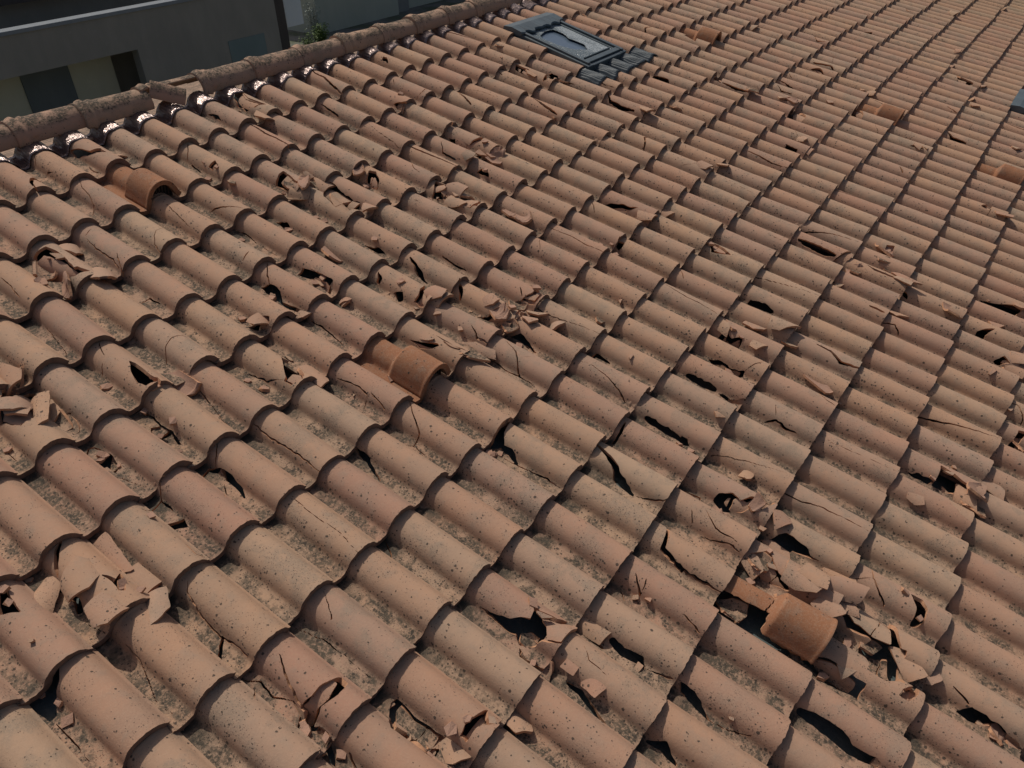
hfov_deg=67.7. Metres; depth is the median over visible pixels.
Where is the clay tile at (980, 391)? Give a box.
[935,364,1013,413]
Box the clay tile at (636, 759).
[623,750,659,767]
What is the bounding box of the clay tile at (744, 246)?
[711,227,776,268]
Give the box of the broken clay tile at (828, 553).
[757,504,859,577]
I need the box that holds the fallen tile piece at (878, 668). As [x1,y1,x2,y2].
[864,656,888,680]
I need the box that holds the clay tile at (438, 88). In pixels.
[402,68,454,99]
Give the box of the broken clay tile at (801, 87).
[775,76,817,98]
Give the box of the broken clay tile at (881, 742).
[789,678,911,767]
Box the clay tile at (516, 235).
[469,207,536,252]
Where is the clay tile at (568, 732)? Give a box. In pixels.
[503,676,634,767]
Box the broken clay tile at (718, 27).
[698,19,736,37]
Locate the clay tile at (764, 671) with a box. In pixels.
[693,613,811,717]
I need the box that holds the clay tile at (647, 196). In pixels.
[612,177,672,212]
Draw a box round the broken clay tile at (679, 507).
[649,487,756,569]
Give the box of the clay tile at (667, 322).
[629,298,706,352]
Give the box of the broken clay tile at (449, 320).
[417,298,502,346]
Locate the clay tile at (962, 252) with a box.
[929,235,990,267]
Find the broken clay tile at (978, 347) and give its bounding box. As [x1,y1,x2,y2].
[951,329,1018,367]
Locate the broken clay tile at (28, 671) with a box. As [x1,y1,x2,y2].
[0,580,92,705]
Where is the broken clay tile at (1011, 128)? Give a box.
[998,121,1023,135]
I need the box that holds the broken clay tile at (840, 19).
[824,13,857,28]
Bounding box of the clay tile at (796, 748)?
[766,725,852,767]
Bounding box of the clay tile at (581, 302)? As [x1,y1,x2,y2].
[552,282,626,334]
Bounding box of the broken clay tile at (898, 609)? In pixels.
[851,563,951,648]
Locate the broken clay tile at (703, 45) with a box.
[669,30,711,50]
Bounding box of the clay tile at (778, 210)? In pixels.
[750,195,809,230]
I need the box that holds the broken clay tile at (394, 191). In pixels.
[350,164,416,207]
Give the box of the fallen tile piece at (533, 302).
[529,294,542,304]
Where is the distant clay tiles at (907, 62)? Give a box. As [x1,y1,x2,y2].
[383,0,1023,761]
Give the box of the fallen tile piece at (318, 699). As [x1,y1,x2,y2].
[304,681,336,725]
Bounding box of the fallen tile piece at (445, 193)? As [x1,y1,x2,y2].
[441,185,463,199]
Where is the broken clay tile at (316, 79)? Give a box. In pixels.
[305,70,355,101]
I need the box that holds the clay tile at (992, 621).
[916,583,1023,659]
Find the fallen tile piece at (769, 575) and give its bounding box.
[759,563,783,588]
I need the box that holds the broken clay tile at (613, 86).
[569,78,623,94]
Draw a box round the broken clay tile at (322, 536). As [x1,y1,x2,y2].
[263,490,377,584]
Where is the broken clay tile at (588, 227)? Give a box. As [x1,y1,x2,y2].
[561,210,626,252]
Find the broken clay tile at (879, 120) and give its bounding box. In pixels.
[859,111,893,132]
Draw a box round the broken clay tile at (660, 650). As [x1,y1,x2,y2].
[575,591,692,696]
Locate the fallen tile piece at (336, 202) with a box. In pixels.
[329,193,348,213]
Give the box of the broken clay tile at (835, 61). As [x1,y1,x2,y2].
[813,53,852,71]
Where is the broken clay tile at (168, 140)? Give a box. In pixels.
[136,118,199,159]
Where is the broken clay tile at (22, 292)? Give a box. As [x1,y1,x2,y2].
[0,257,63,323]
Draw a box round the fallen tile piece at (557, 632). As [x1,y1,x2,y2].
[542,619,577,642]
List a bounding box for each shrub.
[299,29,314,44]
[310,22,328,41]
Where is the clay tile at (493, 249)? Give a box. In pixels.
[442,219,515,267]
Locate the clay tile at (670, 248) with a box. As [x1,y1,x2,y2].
[617,226,695,268]
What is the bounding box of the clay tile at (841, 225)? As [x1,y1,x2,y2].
[810,209,869,240]
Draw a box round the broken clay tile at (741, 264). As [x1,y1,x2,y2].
[698,241,764,283]
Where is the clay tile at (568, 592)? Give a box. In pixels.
[491,533,604,625]
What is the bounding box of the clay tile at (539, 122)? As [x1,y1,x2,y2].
[500,102,554,134]
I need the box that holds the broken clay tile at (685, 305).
[648,281,723,332]
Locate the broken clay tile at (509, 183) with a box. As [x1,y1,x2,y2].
[465,156,527,197]
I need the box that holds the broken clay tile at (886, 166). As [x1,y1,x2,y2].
[863,155,914,182]
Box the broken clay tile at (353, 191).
[327,175,391,219]
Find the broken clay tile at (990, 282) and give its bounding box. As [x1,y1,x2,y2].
[977,273,1023,311]
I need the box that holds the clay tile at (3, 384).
[0,377,16,390]
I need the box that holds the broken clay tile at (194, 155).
[173,142,243,188]
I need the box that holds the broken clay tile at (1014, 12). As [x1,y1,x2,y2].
[1004,9,1023,16]
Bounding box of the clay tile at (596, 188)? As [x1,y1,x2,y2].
[550,162,611,201]
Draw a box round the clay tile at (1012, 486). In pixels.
[984,467,1023,509]
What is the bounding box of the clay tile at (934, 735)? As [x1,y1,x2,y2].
[900,690,1023,767]
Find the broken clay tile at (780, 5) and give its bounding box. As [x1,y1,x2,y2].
[754,0,787,11]
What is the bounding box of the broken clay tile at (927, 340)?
[880,314,953,357]
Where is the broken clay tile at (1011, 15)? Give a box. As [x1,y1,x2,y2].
[998,10,1023,19]
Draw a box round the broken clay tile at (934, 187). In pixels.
[902,172,959,198]
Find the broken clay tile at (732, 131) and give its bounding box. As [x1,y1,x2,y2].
[708,119,758,146]
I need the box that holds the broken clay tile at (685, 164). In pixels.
[657,149,713,182]
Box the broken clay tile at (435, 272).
[393,247,468,301]
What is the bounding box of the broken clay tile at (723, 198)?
[690,181,748,217]
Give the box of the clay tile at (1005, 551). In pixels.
[961,518,1023,579]
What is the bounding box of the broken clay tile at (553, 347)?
[504,312,585,372]
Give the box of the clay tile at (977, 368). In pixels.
[943,346,1019,392]
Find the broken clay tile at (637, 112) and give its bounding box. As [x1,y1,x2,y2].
[602,93,650,121]
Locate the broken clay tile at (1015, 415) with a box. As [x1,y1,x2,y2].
[1004,400,1023,437]
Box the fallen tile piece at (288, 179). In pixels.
[281,176,294,184]
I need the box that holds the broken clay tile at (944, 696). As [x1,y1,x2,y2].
[895,659,1023,759]
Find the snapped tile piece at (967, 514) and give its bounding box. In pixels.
[950,500,973,521]
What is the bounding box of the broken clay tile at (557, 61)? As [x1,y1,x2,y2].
[539,51,584,76]
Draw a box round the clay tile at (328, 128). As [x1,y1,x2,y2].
[287,104,350,142]
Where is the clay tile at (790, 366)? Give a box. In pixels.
[769,349,849,401]
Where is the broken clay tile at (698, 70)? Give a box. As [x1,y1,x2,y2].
[675,60,716,81]
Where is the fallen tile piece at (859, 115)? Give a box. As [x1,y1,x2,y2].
[855,112,862,118]
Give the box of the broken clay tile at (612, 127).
[572,107,621,138]
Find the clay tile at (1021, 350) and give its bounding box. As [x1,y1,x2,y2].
[999,346,1023,363]
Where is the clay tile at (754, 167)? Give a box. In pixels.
[729,154,782,185]
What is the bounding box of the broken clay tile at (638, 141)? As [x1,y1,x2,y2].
[614,128,666,159]
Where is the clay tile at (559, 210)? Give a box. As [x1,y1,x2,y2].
[512,183,576,225]
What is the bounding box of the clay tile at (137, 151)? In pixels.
[95,128,167,169]
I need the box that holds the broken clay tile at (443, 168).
[400,144,462,185]
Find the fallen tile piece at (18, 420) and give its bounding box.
[3,395,31,425]
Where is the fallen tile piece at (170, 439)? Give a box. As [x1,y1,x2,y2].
[163,434,177,444]
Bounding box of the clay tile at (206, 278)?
[154,242,241,303]
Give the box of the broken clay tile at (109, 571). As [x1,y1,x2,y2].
[23,538,149,648]
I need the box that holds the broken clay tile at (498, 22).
[491,17,512,28]
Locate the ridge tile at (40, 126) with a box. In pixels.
[0,105,85,147]
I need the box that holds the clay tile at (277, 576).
[213,525,332,625]
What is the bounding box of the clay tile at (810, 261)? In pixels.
[778,243,843,283]
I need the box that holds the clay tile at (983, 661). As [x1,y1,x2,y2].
[922,609,1023,708]
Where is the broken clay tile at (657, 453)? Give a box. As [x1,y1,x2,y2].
[601,417,698,487]
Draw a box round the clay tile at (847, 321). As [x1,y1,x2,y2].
[809,299,883,346]
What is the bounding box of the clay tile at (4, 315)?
[0,308,12,320]
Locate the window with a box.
[19,65,78,113]
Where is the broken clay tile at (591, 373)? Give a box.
[564,352,650,417]
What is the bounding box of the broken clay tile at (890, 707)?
[787,637,924,736]
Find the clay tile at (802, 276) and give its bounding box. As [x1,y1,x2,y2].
[760,255,830,293]
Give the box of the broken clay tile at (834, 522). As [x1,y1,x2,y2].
[775,481,872,552]
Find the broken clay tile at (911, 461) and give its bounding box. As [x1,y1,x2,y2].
[897,447,986,503]
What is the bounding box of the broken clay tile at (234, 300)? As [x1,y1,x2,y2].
[209,279,296,342]
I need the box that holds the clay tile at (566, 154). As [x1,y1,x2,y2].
[523,130,581,166]
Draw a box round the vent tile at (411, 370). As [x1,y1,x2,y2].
[354,336,450,404]
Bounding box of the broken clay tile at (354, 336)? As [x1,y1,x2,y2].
[295,298,385,361]
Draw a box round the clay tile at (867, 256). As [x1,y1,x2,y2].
[853,245,915,277]
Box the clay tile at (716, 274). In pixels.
[682,253,751,296]
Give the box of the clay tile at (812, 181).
[780,166,837,197]
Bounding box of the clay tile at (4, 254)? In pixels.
[0,247,12,259]
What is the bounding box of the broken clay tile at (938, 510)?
[885,474,971,538]
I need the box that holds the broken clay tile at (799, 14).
[783,8,815,21]
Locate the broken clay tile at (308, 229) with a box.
[263,199,336,249]
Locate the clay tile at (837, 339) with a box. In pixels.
[795,314,871,363]
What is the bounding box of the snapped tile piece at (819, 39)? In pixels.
[815,37,829,43]
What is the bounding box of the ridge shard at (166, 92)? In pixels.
[149,80,185,105]
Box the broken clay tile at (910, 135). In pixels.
[888,125,935,146]
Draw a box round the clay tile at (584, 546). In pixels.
[524,500,632,590]
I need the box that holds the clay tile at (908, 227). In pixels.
[878,211,937,245]
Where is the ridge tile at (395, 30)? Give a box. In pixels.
[369,19,416,42]
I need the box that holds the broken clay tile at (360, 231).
[341,215,417,267]
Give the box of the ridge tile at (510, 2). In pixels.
[508,0,521,7]
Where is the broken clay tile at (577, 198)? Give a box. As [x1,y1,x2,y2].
[533,174,594,212]
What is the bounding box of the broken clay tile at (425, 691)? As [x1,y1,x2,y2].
[367,650,501,767]
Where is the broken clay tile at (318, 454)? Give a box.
[240,408,344,490]
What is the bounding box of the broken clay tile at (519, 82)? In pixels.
[495,69,542,96]
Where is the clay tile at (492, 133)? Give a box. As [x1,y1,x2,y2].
[462,116,518,148]
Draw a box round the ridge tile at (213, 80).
[187,60,256,93]
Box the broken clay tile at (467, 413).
[418,374,513,450]
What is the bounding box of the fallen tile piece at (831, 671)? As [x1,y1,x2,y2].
[813,658,854,692]
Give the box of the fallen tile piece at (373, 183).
[370,177,377,189]
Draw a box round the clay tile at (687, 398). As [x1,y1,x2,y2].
[650,371,736,431]
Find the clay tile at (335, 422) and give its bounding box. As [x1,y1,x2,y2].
[281,375,380,459]
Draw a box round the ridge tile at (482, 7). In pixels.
[463,0,508,16]
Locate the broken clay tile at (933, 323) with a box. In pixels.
[886,299,959,339]
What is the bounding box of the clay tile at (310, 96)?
[281,77,331,109]
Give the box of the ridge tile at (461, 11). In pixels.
[435,2,476,23]
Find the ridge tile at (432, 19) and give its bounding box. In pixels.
[401,9,448,33]
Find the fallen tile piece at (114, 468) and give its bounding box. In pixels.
[110,457,117,472]
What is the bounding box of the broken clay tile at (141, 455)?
[78,414,192,503]
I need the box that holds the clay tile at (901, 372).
[843,347,937,395]
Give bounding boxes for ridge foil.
[0,0,557,169]
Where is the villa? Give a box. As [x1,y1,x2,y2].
[287,0,440,33]
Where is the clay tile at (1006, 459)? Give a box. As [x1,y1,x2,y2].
[989,443,1023,481]
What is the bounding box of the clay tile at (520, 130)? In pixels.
[482,109,536,142]
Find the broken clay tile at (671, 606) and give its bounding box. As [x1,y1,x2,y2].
[604,554,718,649]
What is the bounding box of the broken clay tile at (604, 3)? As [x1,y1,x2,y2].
[592,0,613,8]
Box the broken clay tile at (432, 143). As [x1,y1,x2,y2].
[421,134,471,171]
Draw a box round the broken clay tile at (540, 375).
[478,334,564,399]
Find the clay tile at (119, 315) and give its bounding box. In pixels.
[70,279,161,344]
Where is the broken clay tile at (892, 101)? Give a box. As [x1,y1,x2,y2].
[870,92,913,113]
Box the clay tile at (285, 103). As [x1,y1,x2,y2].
[234,84,307,117]
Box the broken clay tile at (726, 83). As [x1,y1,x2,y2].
[709,75,750,98]
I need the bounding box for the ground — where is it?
[288,0,465,46]
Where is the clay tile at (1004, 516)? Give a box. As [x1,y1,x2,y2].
[963,485,1023,542]
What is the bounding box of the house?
[0,0,1022,766]
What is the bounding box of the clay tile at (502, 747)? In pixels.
[466,716,553,767]
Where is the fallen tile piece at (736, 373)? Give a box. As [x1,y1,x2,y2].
[728,368,740,376]
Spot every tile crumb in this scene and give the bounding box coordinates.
[0,584,11,593]
[3,446,12,453]
[3,598,13,606]
[34,276,40,282]
[54,697,62,708]
[61,712,73,727]
[95,457,104,463]
[96,450,109,459]
[100,383,112,390]
[136,586,145,592]
[140,408,147,415]
[147,511,155,518]
[157,433,164,438]
[169,417,176,425]
[205,176,211,181]
[238,316,246,321]
[244,378,251,382]
[258,385,269,391]
[268,295,276,300]
[285,227,292,232]
[299,719,306,729]
[300,724,311,736]
[311,280,318,284]
[322,731,330,744]
[336,749,345,759]
[371,235,377,241]
[397,278,405,283]
[444,721,456,735]
[462,714,473,723]
[489,451,495,457]
[508,305,516,309]
[528,597,537,607]
[530,659,536,666]
[532,284,540,290]
[746,578,754,584]
[766,548,772,553]
[816,672,829,681]
[843,638,851,647]
[901,587,908,595]
[916,615,923,621]
[989,729,997,741]
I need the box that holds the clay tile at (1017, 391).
[1010,381,1023,403]
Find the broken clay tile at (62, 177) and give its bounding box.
[13,149,96,198]
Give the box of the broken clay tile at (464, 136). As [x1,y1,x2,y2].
[441,126,482,144]
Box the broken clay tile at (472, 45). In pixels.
[443,31,485,54]
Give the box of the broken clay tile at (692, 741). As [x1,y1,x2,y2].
[635,699,767,767]
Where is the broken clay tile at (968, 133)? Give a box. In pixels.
[946,124,990,143]
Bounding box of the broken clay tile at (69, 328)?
[18,297,115,367]
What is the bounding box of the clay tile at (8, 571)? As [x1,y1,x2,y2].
[0,556,19,581]
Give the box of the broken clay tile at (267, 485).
[194,437,305,525]
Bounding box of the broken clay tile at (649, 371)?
[586,333,669,394]
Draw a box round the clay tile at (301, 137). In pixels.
[262,112,324,152]
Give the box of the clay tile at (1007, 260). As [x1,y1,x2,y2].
[989,249,1023,272]
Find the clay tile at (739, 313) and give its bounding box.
[725,300,795,344]
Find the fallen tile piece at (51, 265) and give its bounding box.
[37,256,78,281]
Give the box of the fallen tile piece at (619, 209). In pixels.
[614,208,632,211]
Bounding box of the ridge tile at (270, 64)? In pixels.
[241,48,304,79]
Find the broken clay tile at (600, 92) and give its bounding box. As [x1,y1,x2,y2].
[558,76,611,102]
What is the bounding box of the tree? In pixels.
[303,0,320,42]
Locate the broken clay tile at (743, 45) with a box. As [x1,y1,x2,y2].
[723,37,762,56]
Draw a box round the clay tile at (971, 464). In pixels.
[906,424,993,487]
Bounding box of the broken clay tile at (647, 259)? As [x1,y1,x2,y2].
[613,238,679,282]
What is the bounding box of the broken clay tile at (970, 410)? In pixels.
[926,383,1006,433]
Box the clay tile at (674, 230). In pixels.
[648,214,711,254]
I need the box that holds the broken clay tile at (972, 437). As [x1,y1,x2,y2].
[917,404,1001,457]
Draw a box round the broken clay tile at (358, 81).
[326,63,377,93]
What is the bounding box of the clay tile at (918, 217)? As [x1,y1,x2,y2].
[886,201,945,234]
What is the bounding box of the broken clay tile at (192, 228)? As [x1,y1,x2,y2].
[144,192,224,248]
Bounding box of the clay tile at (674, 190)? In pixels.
[628,167,686,202]
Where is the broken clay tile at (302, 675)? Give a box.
[241,631,371,759]
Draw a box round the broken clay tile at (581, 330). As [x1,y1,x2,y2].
[525,293,606,353]
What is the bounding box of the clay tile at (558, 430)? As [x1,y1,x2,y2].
[502,396,606,468]
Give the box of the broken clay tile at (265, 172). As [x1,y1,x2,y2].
[246,158,315,203]
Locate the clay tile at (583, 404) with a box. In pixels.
[541,374,629,442]
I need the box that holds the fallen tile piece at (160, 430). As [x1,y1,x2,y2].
[153,427,169,436]
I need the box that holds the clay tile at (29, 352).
[0,319,69,394]
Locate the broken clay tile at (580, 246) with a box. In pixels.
[541,222,609,268]
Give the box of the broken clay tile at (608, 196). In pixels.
[598,189,659,227]
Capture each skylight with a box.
[503,12,657,85]
[1009,89,1023,114]
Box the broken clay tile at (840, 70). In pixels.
[806,57,846,76]
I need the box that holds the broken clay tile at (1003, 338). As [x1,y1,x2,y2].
[946,314,1023,358]
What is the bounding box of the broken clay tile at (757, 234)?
[726,216,788,256]
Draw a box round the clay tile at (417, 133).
[379,111,437,146]
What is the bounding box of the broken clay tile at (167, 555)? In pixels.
[88,501,209,597]
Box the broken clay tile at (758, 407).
[728,389,823,448]
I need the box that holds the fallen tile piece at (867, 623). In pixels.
[849,610,890,644]
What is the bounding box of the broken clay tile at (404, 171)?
[369,153,441,195]
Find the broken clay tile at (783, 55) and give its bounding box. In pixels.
[764,47,803,66]
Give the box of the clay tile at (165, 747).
[126,727,215,767]
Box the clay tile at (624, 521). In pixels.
[550,470,656,550]
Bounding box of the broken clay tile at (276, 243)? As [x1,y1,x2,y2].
[228,212,308,266]
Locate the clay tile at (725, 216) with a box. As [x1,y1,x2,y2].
[676,191,737,228]
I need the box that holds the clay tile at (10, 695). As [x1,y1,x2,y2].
[0,674,22,708]
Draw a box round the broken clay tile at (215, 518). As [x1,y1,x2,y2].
[143,466,259,562]
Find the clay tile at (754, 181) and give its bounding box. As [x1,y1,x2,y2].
[717,163,772,195]
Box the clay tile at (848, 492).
[793,454,886,522]
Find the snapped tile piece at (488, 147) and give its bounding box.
[470,138,499,160]
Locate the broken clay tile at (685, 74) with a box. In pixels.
[654,64,707,87]
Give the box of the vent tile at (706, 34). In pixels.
[680,26,721,46]
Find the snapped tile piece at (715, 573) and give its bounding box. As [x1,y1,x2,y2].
[665,529,734,591]
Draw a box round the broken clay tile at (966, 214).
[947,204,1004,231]
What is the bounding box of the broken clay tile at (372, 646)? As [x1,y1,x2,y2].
[289,584,415,700]
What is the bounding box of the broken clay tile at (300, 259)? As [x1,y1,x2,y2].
[267,245,359,301]
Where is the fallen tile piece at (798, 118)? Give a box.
[793,114,804,121]
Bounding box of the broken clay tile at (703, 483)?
[679,462,777,539]
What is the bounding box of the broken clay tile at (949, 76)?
[941,72,956,80]
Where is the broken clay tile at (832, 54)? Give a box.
[818,48,857,66]
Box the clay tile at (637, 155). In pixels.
[594,136,654,169]
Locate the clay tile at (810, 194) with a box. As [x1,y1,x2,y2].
[773,176,828,206]
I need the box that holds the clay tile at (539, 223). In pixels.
[491,195,557,238]
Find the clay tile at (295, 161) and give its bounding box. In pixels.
[277,148,342,189]
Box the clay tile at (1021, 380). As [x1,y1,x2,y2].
[1002,358,1023,382]
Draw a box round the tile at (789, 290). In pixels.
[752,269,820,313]
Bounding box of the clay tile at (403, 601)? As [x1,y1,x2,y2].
[336,547,451,644]
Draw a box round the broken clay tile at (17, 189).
[0,161,40,211]
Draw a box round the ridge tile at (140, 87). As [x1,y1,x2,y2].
[130,75,195,93]
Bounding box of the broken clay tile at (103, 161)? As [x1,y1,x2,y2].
[50,138,130,182]
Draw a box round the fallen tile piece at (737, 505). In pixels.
[729,498,751,513]
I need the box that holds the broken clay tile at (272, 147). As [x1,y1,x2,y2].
[235,122,299,164]
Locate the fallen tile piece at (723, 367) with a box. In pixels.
[715,365,726,369]
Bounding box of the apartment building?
[0,0,303,120]
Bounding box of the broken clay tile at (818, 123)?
[799,113,834,131]
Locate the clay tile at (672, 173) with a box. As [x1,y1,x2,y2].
[645,159,700,192]
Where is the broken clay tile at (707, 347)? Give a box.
[689,332,769,385]
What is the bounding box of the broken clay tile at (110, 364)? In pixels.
[72,340,173,415]
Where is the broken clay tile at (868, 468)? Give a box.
[809,430,899,493]
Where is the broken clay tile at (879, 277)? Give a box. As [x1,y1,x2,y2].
[836,254,907,298]
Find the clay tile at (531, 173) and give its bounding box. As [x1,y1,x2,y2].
[480,152,548,187]
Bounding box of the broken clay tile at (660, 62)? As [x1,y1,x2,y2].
[650,55,670,70]
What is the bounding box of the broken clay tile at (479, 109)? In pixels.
[442,88,495,120]
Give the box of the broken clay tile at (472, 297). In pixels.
[446,281,512,337]
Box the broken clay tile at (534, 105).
[517,95,570,125]
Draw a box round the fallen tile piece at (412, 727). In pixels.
[396,705,439,751]
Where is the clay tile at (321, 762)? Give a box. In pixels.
[302,757,332,767]
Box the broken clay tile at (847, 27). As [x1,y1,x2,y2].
[818,17,852,32]
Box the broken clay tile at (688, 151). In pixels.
[671,141,725,172]
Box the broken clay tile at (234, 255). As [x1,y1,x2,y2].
[193,228,275,283]
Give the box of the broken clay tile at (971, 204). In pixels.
[954,195,1008,220]
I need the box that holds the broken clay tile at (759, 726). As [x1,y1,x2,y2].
[656,653,790,764]
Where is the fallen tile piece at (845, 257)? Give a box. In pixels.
[833,253,852,262]
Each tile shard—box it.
[0,363,21,396]
[0,396,32,410]
[3,400,30,415]
[16,367,23,387]
[24,577,33,582]
[30,391,49,424]
[32,258,57,280]
[34,575,59,612]
[40,277,48,285]
[49,399,59,421]
[50,253,64,259]
[55,409,72,430]
[59,243,83,255]
[60,555,99,602]
[62,271,72,298]
[66,413,79,434]
[83,592,128,627]
[89,166,99,172]
[89,267,117,280]
[93,531,133,573]
[117,578,126,589]
[126,562,161,592]
[146,586,169,624]
[164,370,201,396]
[218,469,227,488]
[227,179,235,184]
[243,94,261,104]
[246,313,268,325]
[254,110,274,121]
[283,181,295,189]
[288,186,309,200]
[289,700,307,724]
[295,364,328,387]
[297,175,309,189]
[298,310,311,318]
[303,171,313,178]
[314,177,335,191]
[314,277,324,286]
[319,275,325,281]
[321,246,342,262]
[324,190,351,203]
[339,297,351,304]
[341,300,350,306]
[347,201,359,209]
[352,163,364,175]
[362,203,378,211]
[419,331,434,341]
[422,292,453,307]
[424,285,446,298]
[425,732,444,750]
[435,185,446,192]
[439,737,471,764]
[443,195,466,207]
[444,182,467,198]
[444,341,459,348]
[456,342,490,362]
[461,150,475,160]
[465,342,495,359]
[475,149,486,156]
[482,293,499,306]
[485,148,505,164]
[487,146,502,158]
[488,716,496,723]
[489,304,509,320]
[493,302,505,317]
[501,209,516,218]
[501,318,518,333]
[505,711,532,733]
[508,300,528,310]
[514,210,532,224]
[519,632,539,646]
[519,639,553,681]
[522,315,537,323]
[525,69,536,77]
[526,310,549,316]
[536,611,552,619]
[550,319,566,329]
[560,659,578,675]
[576,617,610,644]
[579,678,605,697]
[595,317,604,324]
[632,595,638,599]
[634,662,642,671]
[637,210,657,220]
[640,106,655,112]
[660,208,674,216]
[696,160,712,169]
[713,317,729,336]
[714,411,725,417]
[715,597,748,623]
[716,163,728,166]
[738,470,753,480]
[741,553,763,579]
[742,321,766,331]
[746,85,758,93]
[747,551,772,572]
[748,491,766,511]
[749,340,767,349]
[751,25,758,30]
[758,525,766,531]
[762,539,789,558]
[767,315,800,330]
[767,562,777,570]
[772,509,791,529]
[780,559,822,592]
[781,340,797,348]
[786,97,798,103]
[796,136,807,141]
[798,562,829,589]
[803,375,833,394]
[805,148,813,155]
[810,597,845,617]
[821,567,856,581]
[828,576,869,603]
[834,283,843,287]
[836,663,857,679]
[841,601,859,617]
[845,263,861,274]
[849,269,860,274]
[858,639,881,655]
[867,91,875,95]
[875,242,893,257]
[878,256,890,262]
[881,247,893,257]
[888,646,927,682]
[889,310,908,318]
[891,272,921,285]
[893,276,912,286]
[906,492,924,504]
[914,142,922,149]
[919,669,942,684]
[940,486,948,492]
[942,302,965,318]
[943,471,954,475]
[949,10,958,15]
[953,483,976,511]
[953,493,986,518]
[966,482,987,502]
[981,479,1004,499]
[988,321,1003,327]
[988,368,996,374]
[988,723,1006,746]
[995,210,1013,218]
[1005,362,1023,378]
[1005,739,1020,754]
[1010,351,1023,363]
[1011,438,1023,452]
[1013,303,1023,309]
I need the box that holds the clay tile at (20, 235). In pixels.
[0,204,58,263]
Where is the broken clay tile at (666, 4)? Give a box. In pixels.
[645,0,673,10]
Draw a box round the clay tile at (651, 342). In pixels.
[609,315,688,372]
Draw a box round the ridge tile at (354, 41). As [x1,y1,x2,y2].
[329,27,383,53]
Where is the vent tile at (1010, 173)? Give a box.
[974,162,1023,184]
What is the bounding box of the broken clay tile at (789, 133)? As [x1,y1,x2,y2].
[770,124,818,150]
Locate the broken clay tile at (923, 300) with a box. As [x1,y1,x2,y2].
[899,285,966,323]
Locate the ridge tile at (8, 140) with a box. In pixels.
[0,124,18,151]
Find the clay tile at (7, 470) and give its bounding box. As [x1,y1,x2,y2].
[0,457,17,477]
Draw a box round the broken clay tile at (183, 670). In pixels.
[96,603,235,732]
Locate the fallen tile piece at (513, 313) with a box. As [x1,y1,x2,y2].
[486,310,518,322]
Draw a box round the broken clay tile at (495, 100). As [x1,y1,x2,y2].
[459,81,512,112]
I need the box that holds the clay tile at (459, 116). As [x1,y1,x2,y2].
[421,95,475,128]
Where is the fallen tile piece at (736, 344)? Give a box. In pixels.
[726,340,739,347]
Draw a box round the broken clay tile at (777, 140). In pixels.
[759,130,810,158]
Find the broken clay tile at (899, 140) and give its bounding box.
[882,132,932,157]
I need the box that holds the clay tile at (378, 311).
[329,279,415,339]
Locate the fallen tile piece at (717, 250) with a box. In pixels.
[712,246,725,253]
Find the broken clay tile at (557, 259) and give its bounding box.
[519,235,589,283]
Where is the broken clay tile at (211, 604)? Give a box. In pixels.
[166,563,290,679]
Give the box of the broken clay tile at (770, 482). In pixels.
[701,436,794,504]
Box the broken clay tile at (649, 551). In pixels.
[632,520,720,605]
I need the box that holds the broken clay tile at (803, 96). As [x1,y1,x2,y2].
[768,82,811,104]
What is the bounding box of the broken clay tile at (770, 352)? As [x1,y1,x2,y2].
[707,316,783,365]
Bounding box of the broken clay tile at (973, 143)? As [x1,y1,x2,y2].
[941,130,987,150]
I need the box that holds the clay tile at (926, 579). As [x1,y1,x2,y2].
[856,530,960,609]
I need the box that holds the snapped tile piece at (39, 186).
[33,180,56,194]
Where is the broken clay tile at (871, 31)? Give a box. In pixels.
[854,25,889,41]
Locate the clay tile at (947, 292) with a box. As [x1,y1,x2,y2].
[903,271,973,307]
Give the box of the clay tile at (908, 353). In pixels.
[871,331,944,375]
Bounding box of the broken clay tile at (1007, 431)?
[996,420,1023,451]
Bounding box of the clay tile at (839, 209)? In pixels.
[820,198,877,232]
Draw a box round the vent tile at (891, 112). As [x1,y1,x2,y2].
[851,103,905,125]
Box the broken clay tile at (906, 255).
[861,233,921,265]
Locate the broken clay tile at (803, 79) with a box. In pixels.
[783,71,824,91]
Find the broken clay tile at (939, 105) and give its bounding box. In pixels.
[919,96,960,113]
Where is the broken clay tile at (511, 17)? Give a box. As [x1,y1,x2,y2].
[505,12,526,22]
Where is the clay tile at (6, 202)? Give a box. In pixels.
[0,195,15,209]
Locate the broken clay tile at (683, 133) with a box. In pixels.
[640,112,694,142]
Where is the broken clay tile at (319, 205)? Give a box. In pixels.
[292,186,364,234]
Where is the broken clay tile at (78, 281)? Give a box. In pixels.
[17,239,107,302]
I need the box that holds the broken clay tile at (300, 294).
[245,261,330,322]
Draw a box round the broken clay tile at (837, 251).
[789,230,850,261]
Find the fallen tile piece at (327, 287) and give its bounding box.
[317,278,330,292]
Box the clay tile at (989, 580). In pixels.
[953,550,1023,616]
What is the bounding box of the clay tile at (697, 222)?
[665,201,723,240]
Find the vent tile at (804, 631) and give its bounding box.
[724,575,837,663]
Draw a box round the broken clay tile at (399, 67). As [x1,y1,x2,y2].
[370,51,415,77]
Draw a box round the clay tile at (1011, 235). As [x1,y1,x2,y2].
[998,226,1023,246]
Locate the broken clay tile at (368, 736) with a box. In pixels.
[318,703,447,767]
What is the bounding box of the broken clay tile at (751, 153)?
[739,146,791,176]
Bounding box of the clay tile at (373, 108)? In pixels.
[337,89,395,124]
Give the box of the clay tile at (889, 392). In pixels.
[844,364,929,417]
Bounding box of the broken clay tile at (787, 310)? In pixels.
[738,283,808,330]
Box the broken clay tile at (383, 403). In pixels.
[323,358,413,428]
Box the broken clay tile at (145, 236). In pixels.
[105,209,186,264]
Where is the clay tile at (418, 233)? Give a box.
[369,203,441,251]
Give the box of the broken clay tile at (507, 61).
[475,46,520,71]
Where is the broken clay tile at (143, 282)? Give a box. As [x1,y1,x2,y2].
[112,260,202,321]

